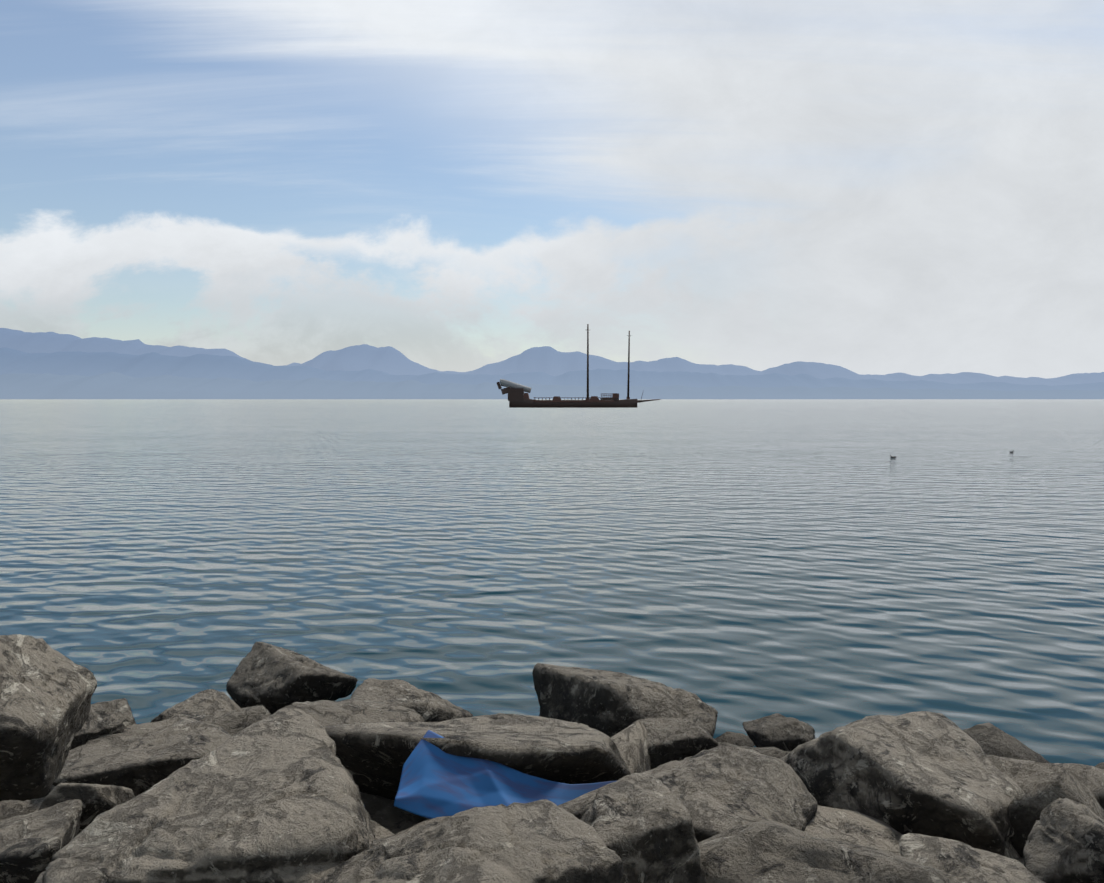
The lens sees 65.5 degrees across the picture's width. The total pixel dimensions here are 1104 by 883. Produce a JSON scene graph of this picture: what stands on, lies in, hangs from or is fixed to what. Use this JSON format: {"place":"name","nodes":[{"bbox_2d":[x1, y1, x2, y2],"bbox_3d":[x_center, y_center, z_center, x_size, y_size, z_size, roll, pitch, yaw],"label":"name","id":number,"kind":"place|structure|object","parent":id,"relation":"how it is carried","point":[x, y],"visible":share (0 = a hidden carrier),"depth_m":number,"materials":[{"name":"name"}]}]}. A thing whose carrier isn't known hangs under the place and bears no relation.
{"place":"outdoors","nodes":[
{"label":"outdoors","id":0,"kind":"place"},
{"bbox_2d":[0,399,1103,766],"bbox_3d":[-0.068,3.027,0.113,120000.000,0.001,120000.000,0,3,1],"label":"lake water","id":1,"kind":"structure","parent":0,"point":[822,565],"depth_m":17.32,"materials":[{"name":"teal liquid"}]},
{"bbox_2d":[497,324,659,407],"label":"ship","id":2,"kind":"object","parent":1,"relation":"on","point":[518,397],"visible":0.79,"depth_m":304.29,"materials":[{"name":"wood"}]},
{"bbox_2d":[532,663,717,737],"bbox_3d":[0.573,2.425,7.520,1.746,0.897,1.193,1,3,18],"label":"rock","id":3,"kind":"object","parent":1,"relation":"in","point":[610,704],"visible":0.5,"depth_m":7.21,"materials":[{"name":"stone"}]},
{"bbox_2d":[0,371,1103,398],"bbox_3d":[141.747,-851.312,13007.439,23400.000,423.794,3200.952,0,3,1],"label":"shore hills","id":4,"kind":"structure","parent":0,"point":[113,385],"depth_m":12071.90,"materials":[{"name":"stone"}]},
{"bbox_2d":[0,347,1103,390],"bbox_3d":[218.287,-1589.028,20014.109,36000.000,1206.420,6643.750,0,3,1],"label":"mountains","id":5,"kind":"structure","parent":0,"point":[90,364],"depth_m":19090.41,"materials":[{"name":"stone"}]},
{"bbox_2d":[0,328,1103,385],"bbox_3d":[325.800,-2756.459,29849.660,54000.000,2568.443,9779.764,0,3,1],"label":"mountains","id":6,"kind":"structure","parent":0,"point":[549,360],"depth_m":28803.96,"materials":[{"name":"stone"}]},
{"bbox_2d":[0,0,1103,378],"label":"sky","id":7,"kind":"structure","parent":0,"point":[863,187],"materials":[{"name":"white"}]},
{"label":"shore rubble ground","id":8,"kind":"structure","parent":0,"visible":0},
{"bbox_2d":[0,785,55,821],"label":"rock","id":9,"kind":"object","parent":8,"relation":"on","point":[10,808],"visible":0.06,"depth_m":5.03,"materials":[{"name":"stone"}]},
{"bbox_2d":[0,634,96,800],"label":"tall rock","id":10,"kind":"object","parent":8,"relation":"on","point":[46,691],"visible":1,"depth_m":3.88,"materials":[{"name":"stone"}]},
{"bbox_2d":[226,642,357,713],"bbox_3d":[-2.290,2.111,7.550,0.932,0.575,0.992,-3,4,-44],"label":"rock","id":11,"kind":"object","parent":8,"relation":"on","point":[271,679],"visible":0.77,"depth_m":7.33,"materials":[{"name":"stone"}]},
{"bbox_2d":[370,820,394,839],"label":"rock","id":12,"kind":"object","parent":8,"relation":"on","point":[380,831],"visible":0.08,"depth_m":4.20,"materials":[{"name":"stone"}]},
{"bbox_2d":[372,833,405,847],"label":"rock","id":13,"kind":"object","parent":8,"relation":"on","point":[377,842],"visible":0.02,"depth_m":3.94,"materials":[{"name":"stone"}]},
{"bbox_2d":[359,792,428,833],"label":"rock","id":14,"kind":"object","parent":8,"relation":"on","point":[384,812],"visible":0.08,"depth_m":5.06,"materials":[{"name":"stone"}]},
{"bbox_2d":[351,678,472,721],"bbox_3d":[-1.222,2.374,7.190,0.985,0.669,1.019,6,4,12],"label":"rock","id":15,"kind":"object","parent":8,"relation":"on","point":[429,706],"visible":0.31,"depth_m":7.07,"materials":[{"name":"stone"}]},
{"bbox_2d":[395,816,451,834],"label":"rock","id":16,"kind":"object","parent":8,"relation":"on","point":[428,821],"visible":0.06,"depth_m":4.25,"materials":[{"name":"stone"}]},
{"bbox_2d":[611,720,649,773],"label":"rock","id":17,"kind":"object","parent":8,"relation":"on","point":[631,742],"visible":0.02,"depth_m":5.45,"materials":[{"name":"stone"}]},
{"bbox_2d":[324,713,630,799],"bbox_3d":[-0.432,2.021,5.130,2.021,0.938,1.336,3,3,-5],"label":"rock","id":18,"kind":"object","parent":17,"relation":"on","point":[373,757],"visible":0.44,"depth_m":4.77,"materials":[{"name":"stone"}]},
{"bbox_2d":[715,731,754,746],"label":"rock","id":19,"kind":"object","parent":8,"relation":"on","point":[739,739],"visible":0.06,"depth_m":7.42,"materials":[{"name":"stone"}]},
{"bbox_2d":[718,742,790,758],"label":"rock","id":20,"kind":"object","parent":8,"relation":"on","point":[774,752],"visible":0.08,"depth_m":6.51,"materials":[{"name":"stone"}]},
{"bbox_2d":[743,713,814,750],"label":"rock","id":21,"kind":"object","parent":20,"relation":"on","point":[780,731],"visible":0.58,"depth_m":6.96,"materials":[{"name":"stone"}]},
{"bbox_2d":[698,820,959,882],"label":"rock","id":22,"kind":"object","parent":8,"relation":"on","point":[764,851],"visible":0.88,"depth_m":3.20,"materials":[{"name":"stone"}]},
{"bbox_2d":[580,772,706,882],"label":"rock","id":23,"kind":"object","parent":22,"relation":"on","point":[641,824],"visible":0.79,"depth_m":3.04,"materials":[{"name":"stone"}]},
{"bbox_2d":[804,805,902,855],"bbox_3d":[1.417,2.304,4.311,1.089,0.751,1.070,7,7,-12],"label":"rock","id":24,"kind":"object","parent":8,"relation":"on","point":[853,827],"visible":0.19,"depth_m":4.38,"materials":[{"name":"stone"}]},
{"bbox_2d":[780,711,1022,858],"bbox_3d":[2.158,2.110,5.258,1.605,0.730,1.514,18,11,27],"label":"rock","id":25,"kind":"object","parent":8,"relation":"on","point":[928,773],"visible":0.69,"depth_m":4.82,"materials":[{"name":"stone"}]},
{"bbox_2d":[963,722,1049,762],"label":"rock","id":26,"kind":"object","parent":8,"relation":"on","point":[990,738],"visible":0.1,"depth_m":7.04,"materials":[{"name":"stone"}]},
{"bbox_2d":[1015,857,1023,864],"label":"rock","id":27,"kind":"object","parent":8,"relation":"on","point":[1020,859],"depth_m":4.47,"materials":[{"name":"stone"}]},
{"bbox_2d":[1023,798,1103,882],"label":"rock","id":28,"kind":"object","parent":27,"relation":"on","point":[1064,842],"visible":0.98,"depth_m":3.85,"materials":[{"name":"stone"}]},
{"bbox_2d":[1007,767,1103,857],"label":"rock","id":29,"kind":"object","parent":8,"relation":"on","point":[1026,807],"visible":0.15,"depth_m":4.51,"materials":[{"name":"stone"}]},
{"bbox_2d":[1095,762,1103,768],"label":"rock","id":30,"kind":"object","parent":8,"relation":"on","point":[1100,765],"visible":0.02,"depth_m":6.82,"materials":[{"name":"stone"}]},
{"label":"rock","id":31,"kind":"object","parent":8,"relation":"on","visible":0},
{"bbox_2d":[629,718,717,769],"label":"rock","id":32,"kind":"object","parent":31,"relation":"on","point":[674,739],"visible":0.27,"depth_m":6.61,"materials":[{"name":"stone"}]},
{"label":"rock","id":33,"kind":"object","parent":8,"relation":"on","visible":0},
{"bbox_2d":[558,745,817,842],"bbox_3d":[0.729,1.956,4.267,1.411,0.582,0.955,-2,3,-29],"label":"rock","id":34,"kind":"object","parent":33,"relation":"on","point":[718,790],"visible":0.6,"depth_m":4.27,"materials":[{"name":"stone"}]},
{"bbox_2d":[394,730,615,818],"bbox_3d":[-0.192,1.756,4.400,1.178,0.385,0.372,0,3,6],"label":"blue plastic sheet","id":35,"kind":"object","parent":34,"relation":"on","point":[435,781],"visible":0.6,"depth_m":4.41,"materials":[{"name":"blue plastic"}]},
{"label":"rock","id":36,"kind":"object","parent":8,"relation":"on","visible":0},
{"bbox_2d":[899,833,1044,882],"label":"rock","id":37,"kind":"object","parent":36,"relation":"on","point":[960,862],"visible":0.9,"depth_m":3.56,"materials":[{"name":"stone"}]},
{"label":"rock","id":38,"kind":"object","parent":8,"relation":"on","visible":0},
{"bbox_2d":[986,754,1103,809],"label":"rock","id":39,"kind":"object","parent":38,"relation":"on","point":[1024,775],"visible":0.15,"depth_m":5.42,"materials":[{"name":"stone"}]},
{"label":"rock","id":40,"kind":"object","parent":8,"relation":"on","visible":0},
{"bbox_2d":[0,799,81,882],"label":"rock","id":41,"kind":"object","parent":40,"relation":"on","point":[32,844],"visible":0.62,"depth_m":2.97,"materials":[{"name":"stone"}]},
{"bbox_2d":[38,783,134,833],"bbox_3d":[-1.837,1.496,3.380,0.375,0.416,0.201,-2,20,-28],"label":"rock slab","id":42,"kind":"object","parent":40,"relation":"on","point":[97,799],"visible":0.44,"depth_m":3.28,"materials":[{"name":"stone"}]},
{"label":"rock","id":43,"kind":"object","parent":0,"visible":0},
{"bbox_2d":[35,705,374,882],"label":"rock","id":44,"kind":"object","parent":43,"relation":"on","point":[275,797],"visible":0.94,"depth_m":2.59,"materials":[{"name":"stone"}]},
{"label":"rock","id":45,"kind":"object","parent":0,"visible":0},
{"bbox_2d":[308,799,623,882],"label":"rock","id":46,"kind":"object","parent":45,"relation":"on","point":[543,841],"visible":0.98,"depth_m":2.42,"materials":[{"name":"stone"}]},
{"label":"rock","id":47,"kind":"object","parent":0,"visible":0},
{"bbox_2d":[53,717,230,796],"bbox_3d":[-2.611,2.101,5.595,1.247,0.397,0.837,-6,4,-10],"label":"rock","id":48,"kind":"object","parent":47,"relation":"on","point":[137,759],"visible":0.58,"depth_m":5.37,"materials":[{"name":"stone"}]},
{"bbox_2d":[69,698,135,750],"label":"rock","id":49,"kind":"object","parent":48,"relation":"on","point":[110,717],"visible":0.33,"depth_m":5.74,"materials":[{"name":"stone"}]},
{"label":"rock","id":50,"kind":"object","parent":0,"visible":0},
{"bbox_2d":[277,699,423,726],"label":"rock","id":51,"kind":"object","parent":50,"relation":"on","point":[323,713],"visible":0.12,"depth_m":6.13,"materials":[{"name":"stone"}]},
{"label":"rock","id":52,"kind":"object","parent":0,"visible":0},
{"bbox_2d":[151,689,240,723],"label":"rock","id":53,"kind":"object","parent":52,"relation":"on","point":[208,706],"visible":0.31,"depth_m":6.78,"materials":[{"name":"stone"}]},
{"bbox_2d":[210,706,271,735],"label":"rock","id":54,"kind":"object","parent":53,"relation":"on","point":[231,723],"visible":0.29,"depth_m":6.44,"materials":[{"name":"stone"}]}
]}

